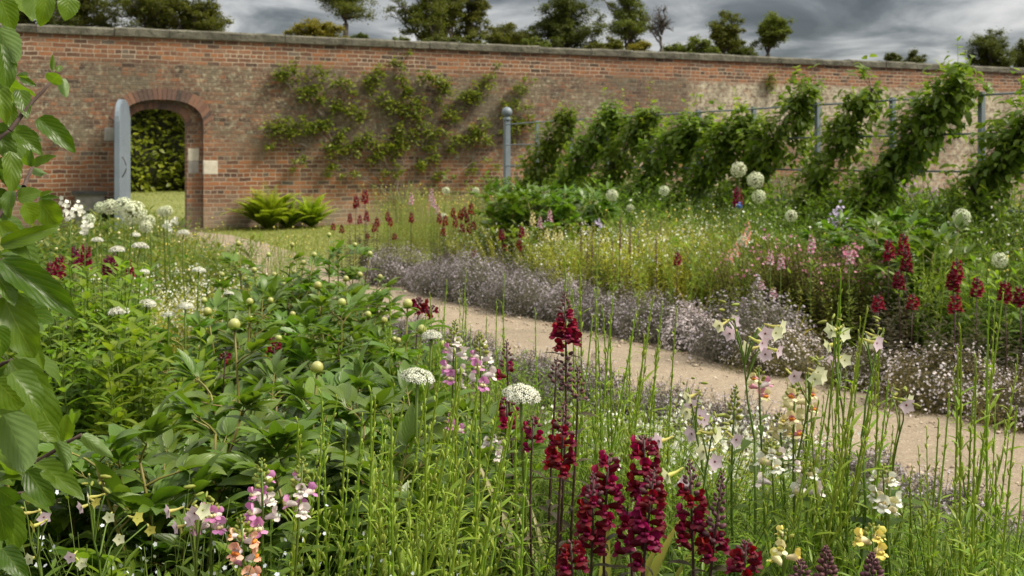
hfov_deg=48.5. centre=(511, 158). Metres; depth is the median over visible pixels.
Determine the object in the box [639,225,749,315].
golden tuft
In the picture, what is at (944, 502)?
thyme cushion
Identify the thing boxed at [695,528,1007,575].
grass tuft
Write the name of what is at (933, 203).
leafy bush
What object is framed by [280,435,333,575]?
green spire
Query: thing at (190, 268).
wispy plant
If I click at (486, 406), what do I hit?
feathery plant
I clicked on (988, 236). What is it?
leafy bush
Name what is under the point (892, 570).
feathery plant
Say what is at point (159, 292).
golden tuft
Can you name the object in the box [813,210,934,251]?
leafy bush
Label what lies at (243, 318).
peony
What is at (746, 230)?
snapdragon
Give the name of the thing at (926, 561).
green spire
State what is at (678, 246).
green spire
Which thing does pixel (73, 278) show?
leafy plant
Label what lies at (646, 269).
green spire
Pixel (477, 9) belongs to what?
oak tree
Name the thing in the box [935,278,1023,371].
leafy plant
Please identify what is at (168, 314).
allium
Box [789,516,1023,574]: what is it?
feathery plant
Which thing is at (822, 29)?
sky
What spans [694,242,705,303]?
green spire
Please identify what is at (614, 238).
golden tuft
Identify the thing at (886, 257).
snapdragon
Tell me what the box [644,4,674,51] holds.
dead tree
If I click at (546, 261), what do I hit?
golden tuft
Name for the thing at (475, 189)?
allium
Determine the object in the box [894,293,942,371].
snapdragon
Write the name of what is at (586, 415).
feathery plant
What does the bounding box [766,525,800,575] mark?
snapdragon
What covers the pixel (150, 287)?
leafy phlox
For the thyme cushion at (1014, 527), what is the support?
on the ground at (582, 327)
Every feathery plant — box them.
[322,421,622,575]
[344,442,643,575]
[358,182,418,240]
[366,202,415,251]
[370,202,416,252]
[372,181,430,240]
[374,332,542,424]
[379,191,436,252]
[390,186,444,246]
[394,189,457,251]
[397,187,449,241]
[399,469,721,575]
[401,373,597,531]
[404,499,693,575]
[419,188,473,250]
[422,185,465,234]
[423,508,651,575]
[428,191,505,261]
[436,188,482,232]
[439,187,512,252]
[439,188,482,237]
[439,202,482,249]
[441,191,495,247]
[443,412,534,515]
[449,192,483,238]
[449,386,525,464]
[450,192,497,262]
[457,437,689,575]
[458,378,515,443]
[460,364,609,519]
[460,475,554,572]
[461,370,567,456]
[462,350,569,469]
[462,410,555,490]
[470,433,570,572]
[470,446,774,575]
[471,367,576,428]
[498,399,693,570]
[499,386,713,537]
[507,405,751,575]
[508,460,846,575]
[510,399,622,441]
[510,510,780,575]
[519,394,683,542]
[519,412,671,543]
[525,402,634,446]
[532,426,808,575]
[534,551,701,575]
[535,394,644,453]
[538,437,716,571]
[543,407,779,574]
[545,415,679,517]
[548,404,693,498]
[552,461,851,575]
[552,471,771,575]
[557,417,791,575]
[570,399,679,485]
[570,425,838,575]
[575,543,792,575]
[588,423,721,480]
[588,450,853,575]
[589,423,726,474]
[594,205,687,256]
[603,432,725,516]
[609,208,703,285]
[641,196,738,258]
[650,203,745,236]
[652,224,729,262]
[669,446,862,571]
[669,464,778,529]
[681,209,785,248]
[689,530,834,575]
[693,222,788,265]
[696,476,1003,575]
[708,453,906,565]
[709,471,868,558]
[712,475,1023,575]
[720,226,806,263]
[728,461,1005,575]
[729,465,920,573]
[735,497,1023,575]
[743,471,873,568]
[755,491,1022,575]
[766,472,915,541]
[767,477,1019,575]
[770,479,985,573]
[787,534,1018,575]
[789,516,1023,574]
[801,476,958,575]
[816,486,934,545]
[830,503,1023,575]
[839,553,939,575]
[856,495,1023,575]
[868,545,991,573]
[890,501,1023,573]
[891,490,1023,575]
[892,507,1023,559]
[892,512,1023,574]
[916,504,1023,575]
[917,509,1011,575]
[926,505,1022,572]
[931,506,1023,571]
[954,245,1023,345]
[975,518,1023,573]
[980,245,1023,321]
[981,230,1023,284]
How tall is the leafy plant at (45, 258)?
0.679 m
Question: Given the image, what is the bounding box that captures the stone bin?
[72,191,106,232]
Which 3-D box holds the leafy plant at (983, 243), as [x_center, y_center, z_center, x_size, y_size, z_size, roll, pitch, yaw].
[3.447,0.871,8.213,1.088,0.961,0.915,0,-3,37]
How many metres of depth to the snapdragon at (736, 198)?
10.20 m
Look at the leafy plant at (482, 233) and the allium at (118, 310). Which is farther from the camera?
the leafy plant at (482, 233)
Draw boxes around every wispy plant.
[123,234,192,273]
[140,228,209,275]
[143,250,218,296]
[143,250,218,301]
[147,238,238,287]
[155,231,206,264]
[156,229,234,296]
[158,230,205,279]
[162,255,245,288]
[169,217,229,278]
[237,237,288,278]
[237,239,296,307]
[254,221,327,307]
[255,236,310,306]
[270,238,320,277]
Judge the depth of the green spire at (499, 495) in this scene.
2.37 m
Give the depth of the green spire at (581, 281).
8.84 m
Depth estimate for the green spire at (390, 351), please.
3.86 m
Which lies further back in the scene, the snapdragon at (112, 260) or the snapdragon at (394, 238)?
the snapdragon at (394, 238)
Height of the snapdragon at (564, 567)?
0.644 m
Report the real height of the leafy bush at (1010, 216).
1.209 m
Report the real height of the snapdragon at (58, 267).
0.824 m
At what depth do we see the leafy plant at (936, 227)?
8.87 m
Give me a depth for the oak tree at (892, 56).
89.80 m
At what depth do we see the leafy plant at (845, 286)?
7.91 m
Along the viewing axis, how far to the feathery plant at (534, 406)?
4.77 m
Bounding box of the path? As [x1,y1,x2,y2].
[148,230,1023,521]
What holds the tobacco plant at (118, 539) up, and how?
on the ground at (582, 327)
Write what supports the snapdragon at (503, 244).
on the ground at (582, 327)
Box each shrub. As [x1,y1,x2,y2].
[281,15,349,37]
[350,32,369,38]
[389,34,410,40]
[422,33,463,42]
[459,31,486,43]
[483,22,545,44]
[519,36,551,46]
[582,34,627,49]
[626,40,654,51]
[660,34,721,53]
[725,45,758,55]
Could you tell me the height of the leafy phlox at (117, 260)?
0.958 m
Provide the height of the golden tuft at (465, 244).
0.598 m
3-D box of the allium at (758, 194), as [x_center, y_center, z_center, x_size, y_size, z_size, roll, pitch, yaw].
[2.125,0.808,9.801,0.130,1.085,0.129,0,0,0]
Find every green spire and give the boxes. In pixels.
[249,229,256,297]
[267,395,338,575]
[267,416,311,575]
[275,238,293,306]
[279,238,288,305]
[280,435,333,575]
[300,388,350,575]
[301,440,374,575]
[304,435,340,575]
[319,396,404,570]
[332,426,373,575]
[347,412,387,575]
[349,395,404,575]
[355,375,428,558]
[360,385,388,575]
[362,393,437,575]
[364,419,399,575]
[365,405,460,575]
[367,434,434,575]
[374,367,480,575]
[377,365,440,575]
[380,403,433,575]
[381,450,423,575]
[382,297,399,366]
[386,288,397,415]
[389,384,478,575]
[391,313,431,415]
[394,407,487,575]
[415,383,445,575]
[422,386,501,575]
[426,292,445,445]
[430,405,514,575]
[432,280,448,391]
[432,347,478,575]
[437,304,467,416]
[438,424,460,575]
[439,417,525,575]
[443,306,458,442]
[446,268,473,451]
[447,357,508,575]
[454,354,471,454]
[462,293,473,465]
[462,328,484,470]
[464,426,496,575]
[477,317,499,466]
[481,350,489,424]
[488,302,501,465]
[494,303,511,407]
[497,271,520,444]
[498,408,544,575]
[502,329,505,445]
[506,451,529,575]
[527,308,556,536]
[543,314,602,547]
[550,255,581,543]
[559,288,589,575]
[562,226,579,317]
[568,260,592,556]
[569,293,615,571]
[576,241,588,321]
[584,313,650,569]
[586,335,610,519]
[587,288,609,568]
[592,246,604,285]
[593,241,601,334]
[597,303,624,551]
[599,313,641,560]
[604,295,663,568]
[608,221,615,289]
[608,257,616,301]
[610,333,653,569]
[611,242,625,304]
[612,301,665,548]
[621,339,650,570]
[628,226,640,305]
[629,246,648,342]
[632,306,676,540]
[634,240,651,312]
[647,347,673,519]
[658,218,672,300]
[660,214,674,318]
[667,220,686,308]
[684,254,700,316]
[685,230,700,302]
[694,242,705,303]
[696,248,708,310]
[700,236,721,314]
[723,226,738,301]
[753,399,834,575]
[771,389,845,568]
[779,295,844,575]
[788,368,850,575]
[800,306,881,566]
[802,359,863,567]
[808,421,871,560]
[816,267,853,555]
[818,380,893,575]
[821,378,858,575]
[825,328,896,570]
[844,424,920,564]
[855,350,892,568]
[894,417,955,575]
[895,392,963,575]
[900,476,924,575]
[909,251,921,361]
[916,245,937,360]
[917,240,932,362]
[917,247,942,348]
[920,242,947,356]
[925,269,937,366]
[931,240,954,353]
[933,247,943,338]
[933,255,952,345]
[936,322,981,575]
[938,237,951,354]
[941,345,974,575]
[942,405,1022,575]
[944,292,1023,574]
[945,288,959,357]
[946,235,959,358]
[946,377,997,573]
[949,353,993,575]
[952,245,965,345]
[958,237,966,351]
[961,257,975,354]
[967,262,992,311]
[967,296,1018,575]
[974,254,986,363]
[983,461,1012,575]
[989,465,1023,575]
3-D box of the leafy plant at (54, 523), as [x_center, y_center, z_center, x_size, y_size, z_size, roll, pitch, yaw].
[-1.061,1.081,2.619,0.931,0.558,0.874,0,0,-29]
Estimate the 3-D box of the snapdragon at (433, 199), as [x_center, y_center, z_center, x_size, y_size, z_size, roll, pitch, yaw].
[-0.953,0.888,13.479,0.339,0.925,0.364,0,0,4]
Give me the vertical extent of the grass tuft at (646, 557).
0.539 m
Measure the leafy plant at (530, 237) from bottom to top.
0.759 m
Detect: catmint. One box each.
[605,279,697,344]
[678,273,819,365]
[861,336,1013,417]
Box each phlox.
[0,297,110,405]
[2,311,89,394]
[4,314,106,414]
[15,320,100,436]
[39,313,148,441]
[40,302,112,402]
[41,350,112,438]
[44,255,103,395]
[44,260,152,390]
[44,264,161,436]
[45,275,113,360]
[46,260,161,361]
[49,255,157,371]
[49,269,175,391]
[54,325,156,429]
[56,195,85,293]
[56,274,162,346]
[58,291,162,427]
[59,260,161,359]
[61,304,158,417]
[68,276,163,364]
[68,299,165,398]
[76,220,94,278]
[84,322,195,471]
[87,356,173,466]
[89,323,204,482]
[106,299,221,469]
[111,331,176,422]
[126,308,217,469]
[162,217,180,327]
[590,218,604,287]
[827,200,850,255]
[841,243,862,348]
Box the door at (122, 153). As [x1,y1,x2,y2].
[114,99,130,229]
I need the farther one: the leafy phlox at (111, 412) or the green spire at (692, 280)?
the green spire at (692, 280)
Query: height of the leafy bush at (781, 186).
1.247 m
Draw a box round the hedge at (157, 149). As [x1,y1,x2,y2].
[130,109,184,192]
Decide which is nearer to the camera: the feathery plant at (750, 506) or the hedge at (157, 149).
the feathery plant at (750, 506)
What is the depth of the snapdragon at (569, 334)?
2.57 m
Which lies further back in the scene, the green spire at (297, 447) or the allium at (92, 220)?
the allium at (92, 220)
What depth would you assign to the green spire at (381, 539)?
2.18 m
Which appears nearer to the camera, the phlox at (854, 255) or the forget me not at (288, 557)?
the forget me not at (288, 557)
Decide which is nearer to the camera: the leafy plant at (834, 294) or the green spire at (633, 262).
the leafy plant at (834, 294)
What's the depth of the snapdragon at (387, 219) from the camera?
13.05 m
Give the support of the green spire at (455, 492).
on the ground at (582, 327)
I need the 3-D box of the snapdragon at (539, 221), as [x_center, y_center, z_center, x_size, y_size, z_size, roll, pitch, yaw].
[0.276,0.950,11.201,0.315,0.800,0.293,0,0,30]
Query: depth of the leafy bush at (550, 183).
16.12 m
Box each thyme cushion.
[355,237,429,287]
[387,301,448,352]
[395,255,452,292]
[407,245,475,298]
[414,316,480,351]
[431,242,526,306]
[439,322,500,365]
[457,334,531,385]
[466,261,541,309]
[472,255,566,318]
[488,253,550,287]
[502,342,572,393]
[527,346,634,411]
[532,277,595,322]
[555,270,603,312]
[566,277,639,333]
[604,369,675,422]
[625,370,722,437]
[660,294,720,352]
[660,384,783,461]
[713,393,831,474]
[719,316,832,378]
[778,421,914,513]
[812,334,906,393]
[862,464,1022,551]
[962,353,1023,433]
[972,355,1023,389]
[985,356,1023,406]
[1008,510,1023,558]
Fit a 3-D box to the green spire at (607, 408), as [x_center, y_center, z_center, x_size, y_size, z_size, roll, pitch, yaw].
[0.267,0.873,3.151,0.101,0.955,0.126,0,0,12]
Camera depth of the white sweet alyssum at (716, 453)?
3.84 m
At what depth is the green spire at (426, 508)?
2.05 m
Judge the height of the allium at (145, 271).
0.847 m
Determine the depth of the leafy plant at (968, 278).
7.28 m
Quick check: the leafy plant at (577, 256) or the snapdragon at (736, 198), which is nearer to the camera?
the snapdragon at (736, 198)
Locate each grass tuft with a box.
[234,552,463,575]
[255,532,522,574]
[519,513,813,575]
[625,517,798,575]
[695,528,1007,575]
[725,495,1022,575]
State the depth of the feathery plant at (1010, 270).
7.39 m
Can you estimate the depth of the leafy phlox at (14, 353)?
4.04 m
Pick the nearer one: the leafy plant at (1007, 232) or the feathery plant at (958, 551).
the feathery plant at (958, 551)
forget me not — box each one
[5,472,325,575]
[26,484,377,575]
[41,527,347,575]
[45,524,326,575]
[78,537,259,575]
[85,499,422,575]
[108,502,475,575]
[110,527,400,575]
[193,500,459,575]
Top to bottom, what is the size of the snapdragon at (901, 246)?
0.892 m
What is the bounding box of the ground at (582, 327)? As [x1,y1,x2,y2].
[0,209,1022,575]
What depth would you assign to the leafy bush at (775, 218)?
10.52 m
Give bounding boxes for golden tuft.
[66,288,223,372]
[70,269,210,332]
[74,296,198,380]
[78,284,200,349]
[80,267,208,351]
[120,273,263,342]
[122,275,294,386]
[130,288,221,370]
[141,263,248,324]
[142,289,216,389]
[147,263,266,347]
[150,319,222,369]
[440,228,505,270]
[444,235,506,270]
[458,244,497,264]
[467,223,555,271]
[467,245,502,270]
[488,250,535,270]
[501,219,597,269]
[508,240,590,287]
[509,239,578,279]
[510,227,587,281]
[522,236,607,297]
[530,219,611,253]
[535,221,628,274]
[541,236,606,265]
[547,233,629,294]
[554,243,616,291]
[575,224,694,307]
[586,229,690,304]
[589,228,675,253]
[606,241,709,315]
[616,223,724,306]
[624,216,734,258]
[629,231,727,311]
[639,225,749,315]
[643,212,744,236]
[649,250,704,308]
[657,236,759,311]
[691,250,796,321]
[693,227,805,317]
[694,247,764,316]
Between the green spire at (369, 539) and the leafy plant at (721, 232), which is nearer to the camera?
the green spire at (369, 539)
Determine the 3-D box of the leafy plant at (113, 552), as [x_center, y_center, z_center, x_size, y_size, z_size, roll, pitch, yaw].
[-0.966,1.065,2.788,0.832,0.581,0.990,0,0,-15]
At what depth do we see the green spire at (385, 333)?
4.38 m
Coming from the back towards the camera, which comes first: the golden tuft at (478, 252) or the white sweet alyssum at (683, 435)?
the golden tuft at (478, 252)
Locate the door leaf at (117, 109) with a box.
[115,99,125,229]
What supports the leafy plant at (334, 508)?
on the ground at (582, 327)
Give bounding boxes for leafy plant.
[0,421,340,575]
[0,446,353,575]
[0,487,413,575]
[1,236,95,289]
[18,264,103,297]
[21,487,283,572]
[22,496,227,575]
[23,212,129,268]
[24,226,137,287]
[24,452,290,575]
[29,531,170,575]
[31,217,98,263]
[31,512,183,575]
[35,208,139,264]
[35,227,95,276]
[38,232,160,290]
[39,251,141,289]
[44,212,131,256]
[53,224,142,256]
[54,264,100,329]
[60,205,154,248]
[67,248,181,291]
[74,249,161,289]
[78,211,178,245]
[79,223,178,268]
[82,231,165,255]
[87,207,191,253]
[89,235,211,323]
[92,275,200,304]
[94,240,160,266]
[95,212,196,254]
[102,227,203,260]
[105,266,242,299]
[112,227,218,276]
[119,535,311,575]
[127,235,257,316]
[132,235,226,287]
[132,247,198,284]
[132,249,231,338]
[134,221,206,253]
[185,239,249,272]
[185,247,247,274]
[192,232,283,283]
[460,235,495,264]
[472,217,510,265]
[490,219,626,283]
[525,240,616,285]
[583,243,642,303]
[589,248,654,297]
[595,214,735,253]
[597,192,708,245]
[613,237,705,305]
[614,217,731,257]
[615,235,734,295]
[620,210,709,244]
[622,201,713,229]
[639,216,706,237]
[643,238,755,299]
[648,209,735,238]
[659,230,780,301]
[667,237,808,318]
[668,203,735,233]
[672,206,744,236]
[674,228,816,275]
[676,214,756,251]
[681,214,781,296]
[686,199,799,242]
[714,244,877,341]
[717,204,828,280]
[728,226,837,327]
[730,222,829,278]
[736,197,852,251]
[736,212,850,262]
[741,212,844,246]
[761,228,876,258]
[773,234,863,266]
[783,212,875,248]
[796,255,938,353]
[814,282,892,348]
[834,272,938,346]
[859,210,994,254]
[868,276,988,354]
[878,248,1023,365]
[880,301,947,356]
[902,273,1023,374]
[903,197,1023,264]
[905,232,1011,345]
[907,230,1019,282]
[909,212,1023,280]
[914,211,1023,310]
[920,301,1023,367]
[927,224,1023,331]
[932,242,1023,347]
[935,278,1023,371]
[944,244,1021,321]
[947,220,1023,268]
[960,280,1019,358]
[964,254,1023,370]
[968,213,1023,295]
[975,250,1023,364]
[978,205,1023,285]
[1001,229,1023,287]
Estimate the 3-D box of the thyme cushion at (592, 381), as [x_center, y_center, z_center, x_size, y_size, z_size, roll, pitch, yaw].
[0.421,1.237,6.265,0.576,0.451,0.609,3,-4,-39]
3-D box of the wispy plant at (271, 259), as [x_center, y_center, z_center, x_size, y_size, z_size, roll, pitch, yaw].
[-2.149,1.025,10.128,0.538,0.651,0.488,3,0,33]
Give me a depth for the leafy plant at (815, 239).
9.12 m
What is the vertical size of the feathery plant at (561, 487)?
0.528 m
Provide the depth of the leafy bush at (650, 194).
14.07 m
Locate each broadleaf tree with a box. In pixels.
[18,0,87,25]
[52,0,131,27]
[94,0,190,29]
[158,0,234,30]
[520,0,608,48]
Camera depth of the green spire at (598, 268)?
10.38 m
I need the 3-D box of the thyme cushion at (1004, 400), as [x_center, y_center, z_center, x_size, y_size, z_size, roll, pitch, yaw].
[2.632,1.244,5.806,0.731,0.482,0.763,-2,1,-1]
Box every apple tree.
[0,0,112,575]
[507,100,583,192]
[533,87,633,198]
[571,81,672,203]
[608,92,734,225]
[646,87,765,214]
[697,63,826,222]
[778,53,899,217]
[816,35,993,233]
[916,68,1023,241]
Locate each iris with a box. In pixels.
[463,443,733,575]
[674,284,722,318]
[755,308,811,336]
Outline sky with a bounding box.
[34,0,1023,66]
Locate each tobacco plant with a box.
[21,500,87,575]
[76,473,155,575]
[164,484,214,575]
[652,411,729,575]
[679,377,743,574]
[712,300,788,575]
[785,355,827,572]
[812,307,885,574]
[839,386,936,575]
[859,316,886,575]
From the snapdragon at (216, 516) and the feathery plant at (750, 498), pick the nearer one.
the snapdragon at (216, 516)
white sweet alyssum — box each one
[540,386,755,511]
[544,415,782,550]
[558,400,776,490]
[570,399,829,542]
[574,399,860,536]
[579,402,818,528]
[583,412,759,516]
[583,413,802,554]
[585,401,808,527]
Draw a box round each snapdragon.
[44,260,72,352]
[52,254,66,339]
[55,245,97,316]
[67,243,92,327]
[92,252,133,312]
[95,460,122,554]
[101,254,110,297]
[124,258,134,286]
[185,502,226,575]
[214,351,234,394]
[226,513,261,575]
[243,458,282,575]
[263,337,288,411]
[267,456,327,575]
[324,223,339,262]
[328,224,352,271]
[337,213,357,268]
[345,195,370,267]
[348,190,381,274]
[352,210,377,272]
[352,215,369,264]
[363,216,386,267]
[368,222,386,273]
[376,210,394,259]
[378,216,402,255]
[387,233,405,258]
[395,191,425,264]
[399,211,421,268]
[409,297,428,348]
[414,187,446,262]
[420,195,442,269]
[424,202,449,260]
[425,305,438,386]
[430,213,449,271]
[430,227,451,267]
[433,411,464,571]
[436,214,457,267]
[440,207,461,265]
[440,319,466,557]
[444,217,459,270]
[448,209,468,261]
[449,207,472,254]
[449,222,466,257]
[453,202,474,255]
[456,223,478,272]
[458,213,477,250]
[459,331,496,525]
[463,220,476,253]
[479,392,522,574]
[479,428,519,575]
[486,228,515,273]
[491,243,515,273]
[493,339,528,575]
[506,239,532,280]
[506,415,550,575]
[510,226,534,271]
[512,210,546,277]
[514,226,537,272]
[527,357,572,573]
[528,214,553,278]
[534,207,552,268]
[537,400,577,575]
[538,227,554,288]
[540,291,586,575]
[550,365,596,572]
[551,229,566,284]
[552,230,562,274]
[555,539,589,575]
[572,238,589,302]
[573,471,618,575]
[576,233,603,307]
[576,248,599,295]
[580,222,597,301]
[589,449,630,575]
[598,240,612,292]
[610,223,631,302]
[612,221,635,305]
[612,505,639,575]
[619,434,663,575]
[626,467,667,575]
[653,234,671,311]
[665,251,696,314]
[667,459,716,575]
[686,470,730,575]
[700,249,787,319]
[706,247,749,320]
[708,239,754,321]
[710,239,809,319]
[711,384,750,575]
[715,228,769,313]
[722,186,750,240]
[724,219,771,316]
[725,539,762,575]
[734,244,846,330]
[737,234,858,328]
[740,278,776,316]
[743,366,784,574]
[748,247,790,316]
[752,246,844,315]
[753,286,797,330]
[754,438,791,574]
[755,228,866,332]
[755,251,803,335]
[756,252,845,336]
[765,412,794,575]
[766,247,859,281]
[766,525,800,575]
[768,238,880,342]
[773,240,875,337]
[774,382,811,567]
[783,256,875,339]
[786,243,916,347]
[786,378,820,575]
[788,232,833,346]
[788,558,810,575]
[789,460,825,575]
[790,234,902,352]
[799,255,896,348]
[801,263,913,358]
[812,545,837,575]
[822,244,876,352]
[851,523,888,575]
[852,294,908,381]
[857,270,939,369]
[859,551,883,575]
[860,250,932,365]
[867,463,911,575]
[868,238,912,357]
[878,232,925,360]
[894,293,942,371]
[915,269,996,376]
[926,258,985,377]
[928,293,985,377]
[954,280,1023,388]
[957,276,1014,376]
[974,285,1023,384]
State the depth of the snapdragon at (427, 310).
4.20 m
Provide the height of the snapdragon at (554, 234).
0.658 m
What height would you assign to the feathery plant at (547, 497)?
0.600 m
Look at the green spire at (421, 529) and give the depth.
2.35 m
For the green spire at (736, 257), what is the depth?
8.82 m
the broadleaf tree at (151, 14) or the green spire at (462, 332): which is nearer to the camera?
the green spire at (462, 332)
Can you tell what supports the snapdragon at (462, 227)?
on the ground at (582, 327)
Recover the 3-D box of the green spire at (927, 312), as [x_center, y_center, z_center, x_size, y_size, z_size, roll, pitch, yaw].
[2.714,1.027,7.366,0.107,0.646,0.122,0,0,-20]
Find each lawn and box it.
[131,190,184,227]
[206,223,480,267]
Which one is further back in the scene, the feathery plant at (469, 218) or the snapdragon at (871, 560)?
the feathery plant at (469, 218)
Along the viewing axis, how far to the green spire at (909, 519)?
2.46 m
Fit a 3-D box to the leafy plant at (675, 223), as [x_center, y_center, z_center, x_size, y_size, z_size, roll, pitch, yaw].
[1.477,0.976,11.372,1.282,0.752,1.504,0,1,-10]
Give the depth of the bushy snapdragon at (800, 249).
8.32 m
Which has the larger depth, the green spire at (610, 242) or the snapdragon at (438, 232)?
the snapdragon at (438, 232)
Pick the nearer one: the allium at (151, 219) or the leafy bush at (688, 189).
the allium at (151, 219)
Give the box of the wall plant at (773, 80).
[761,67,777,93]
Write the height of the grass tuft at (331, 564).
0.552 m
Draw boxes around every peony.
[0,423,211,575]
[4,386,295,575]
[36,386,334,575]
[94,298,307,433]
[155,318,414,554]
[156,348,367,491]
[158,241,331,383]
[179,273,349,398]
[184,382,527,575]
[266,299,482,464]
[268,272,422,371]
[275,281,446,435]
[297,233,402,338]
[302,339,551,574]
[467,179,561,268]
[474,177,561,253]
[491,186,580,242]
[506,187,602,254]
[532,179,623,249]
[538,183,605,233]
[798,201,914,286]
[846,209,984,355]
[850,211,949,244]
[869,188,955,225]
[903,206,1001,247]
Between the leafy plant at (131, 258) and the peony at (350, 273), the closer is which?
the peony at (350, 273)
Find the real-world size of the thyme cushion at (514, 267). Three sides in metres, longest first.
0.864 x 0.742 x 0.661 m
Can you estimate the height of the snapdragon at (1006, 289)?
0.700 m
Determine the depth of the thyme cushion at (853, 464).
4.42 m
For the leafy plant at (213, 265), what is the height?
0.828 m
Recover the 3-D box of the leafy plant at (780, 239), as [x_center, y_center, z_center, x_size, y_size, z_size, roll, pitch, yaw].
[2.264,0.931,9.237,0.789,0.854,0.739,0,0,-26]
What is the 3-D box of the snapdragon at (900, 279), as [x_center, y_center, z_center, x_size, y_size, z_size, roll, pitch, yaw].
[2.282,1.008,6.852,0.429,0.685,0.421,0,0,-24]
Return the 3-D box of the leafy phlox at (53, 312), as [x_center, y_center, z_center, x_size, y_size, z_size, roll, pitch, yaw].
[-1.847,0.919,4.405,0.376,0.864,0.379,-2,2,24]
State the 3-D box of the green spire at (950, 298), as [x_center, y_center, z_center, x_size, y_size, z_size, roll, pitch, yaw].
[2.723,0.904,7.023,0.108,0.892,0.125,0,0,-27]
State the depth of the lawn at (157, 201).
28.93 m
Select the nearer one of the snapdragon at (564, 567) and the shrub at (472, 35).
the snapdragon at (564, 567)
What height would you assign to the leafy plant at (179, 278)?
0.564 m
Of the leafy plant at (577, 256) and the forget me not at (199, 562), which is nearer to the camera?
the forget me not at (199, 562)
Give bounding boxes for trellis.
[502,91,1023,251]
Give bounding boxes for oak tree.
[316,0,378,36]
[379,0,453,40]
[420,0,473,37]
[453,0,492,41]
[593,0,654,49]
[705,10,747,53]
[745,10,795,55]
[883,52,903,61]
[901,47,929,62]
[962,26,1020,66]
[1008,37,1023,67]
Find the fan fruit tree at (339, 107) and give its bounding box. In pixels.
[257,49,537,219]
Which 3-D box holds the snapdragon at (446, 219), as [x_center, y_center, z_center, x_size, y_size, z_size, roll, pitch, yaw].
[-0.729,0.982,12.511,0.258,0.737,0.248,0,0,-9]
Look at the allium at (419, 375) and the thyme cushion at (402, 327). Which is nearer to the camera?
the allium at (419, 375)
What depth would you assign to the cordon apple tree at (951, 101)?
10.25 m
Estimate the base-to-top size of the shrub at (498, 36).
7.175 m
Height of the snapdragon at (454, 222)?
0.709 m
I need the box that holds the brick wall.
[0,23,1023,231]
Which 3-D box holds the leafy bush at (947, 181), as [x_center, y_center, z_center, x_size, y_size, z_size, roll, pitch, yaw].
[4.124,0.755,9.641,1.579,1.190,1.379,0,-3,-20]
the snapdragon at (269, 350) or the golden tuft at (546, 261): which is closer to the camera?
the snapdragon at (269, 350)
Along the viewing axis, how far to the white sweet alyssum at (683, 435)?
4.01 m
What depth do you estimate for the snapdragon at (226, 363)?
3.81 m
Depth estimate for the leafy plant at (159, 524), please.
2.50 m
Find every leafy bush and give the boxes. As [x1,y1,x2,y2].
[462,172,548,229]
[481,170,562,209]
[486,171,557,191]
[527,175,594,191]
[544,175,620,202]
[571,173,670,198]
[574,182,668,232]
[588,172,706,215]
[597,187,685,222]
[616,207,666,242]
[619,194,709,228]
[627,192,715,236]
[628,182,718,209]
[633,184,708,225]
[639,203,739,238]
[644,185,719,221]
[645,176,764,225]
[676,195,768,230]
[682,197,754,223]
[708,172,832,232]
[709,203,794,221]
[715,206,781,236]
[726,198,831,244]
[735,192,863,241]
[735,196,854,246]
[740,178,880,243]
[743,172,866,241]
[763,198,887,235]
[765,171,792,210]
[771,164,857,207]
[779,199,886,236]
[804,189,929,257]
[807,184,936,221]
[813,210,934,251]
[822,196,938,222]
[824,185,962,219]
[843,181,962,220]
[845,203,960,235]
[870,208,965,240]
[878,172,1023,249]
[897,177,1022,268]
[907,223,1022,272]
[909,179,1023,253]
[922,185,1023,238]
[937,218,1019,280]
[942,184,1023,283]
[956,197,1018,244]
[972,180,1023,250]
[996,215,1023,275]
[1000,208,1023,268]
[1004,188,1023,235]
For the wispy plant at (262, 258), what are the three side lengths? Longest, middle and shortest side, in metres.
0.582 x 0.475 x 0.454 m
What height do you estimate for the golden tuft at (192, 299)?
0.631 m
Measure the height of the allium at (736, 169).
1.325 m
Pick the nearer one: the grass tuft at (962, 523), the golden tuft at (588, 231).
the grass tuft at (962, 523)
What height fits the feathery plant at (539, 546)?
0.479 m
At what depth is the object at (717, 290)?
8.70 m
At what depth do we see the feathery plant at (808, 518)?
3.21 m
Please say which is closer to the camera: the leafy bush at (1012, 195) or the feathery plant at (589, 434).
the feathery plant at (589, 434)
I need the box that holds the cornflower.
[735,202,744,293]
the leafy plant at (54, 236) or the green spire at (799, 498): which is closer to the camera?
the green spire at (799, 498)
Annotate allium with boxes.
[82,214,95,280]
[91,237,103,320]
[94,202,105,297]
[101,199,118,280]
[107,306,129,382]
[108,246,124,290]
[113,197,133,303]
[121,201,146,292]
[130,232,140,322]
[131,242,148,313]
[138,220,152,308]
[139,269,154,364]
[139,298,155,349]
[143,215,154,315]
[157,206,166,326]
[161,205,172,320]
[162,311,174,397]
[177,229,188,346]
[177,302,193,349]
[191,267,205,353]
[223,291,233,342]
[400,367,434,553]
[420,330,441,447]
[440,213,444,259]
[442,187,449,254]
[472,187,479,221]
[502,382,540,575]
[606,189,617,233]
[626,204,633,227]
[659,186,669,225]
[730,162,746,231]
[737,235,748,301]
[747,171,763,253]
[751,190,765,238]
[785,209,797,245]
[952,208,970,237]
[991,252,1008,367]
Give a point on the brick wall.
(217, 93)
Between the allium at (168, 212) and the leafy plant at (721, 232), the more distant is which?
the leafy plant at (721, 232)
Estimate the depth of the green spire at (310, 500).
2.47 m
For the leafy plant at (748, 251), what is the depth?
10.04 m
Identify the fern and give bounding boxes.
[84,203,128,232]
[221,182,303,228]
[270,196,310,227]
[294,193,341,226]
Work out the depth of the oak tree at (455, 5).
53.35 m
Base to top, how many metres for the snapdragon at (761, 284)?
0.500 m
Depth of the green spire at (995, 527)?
2.42 m

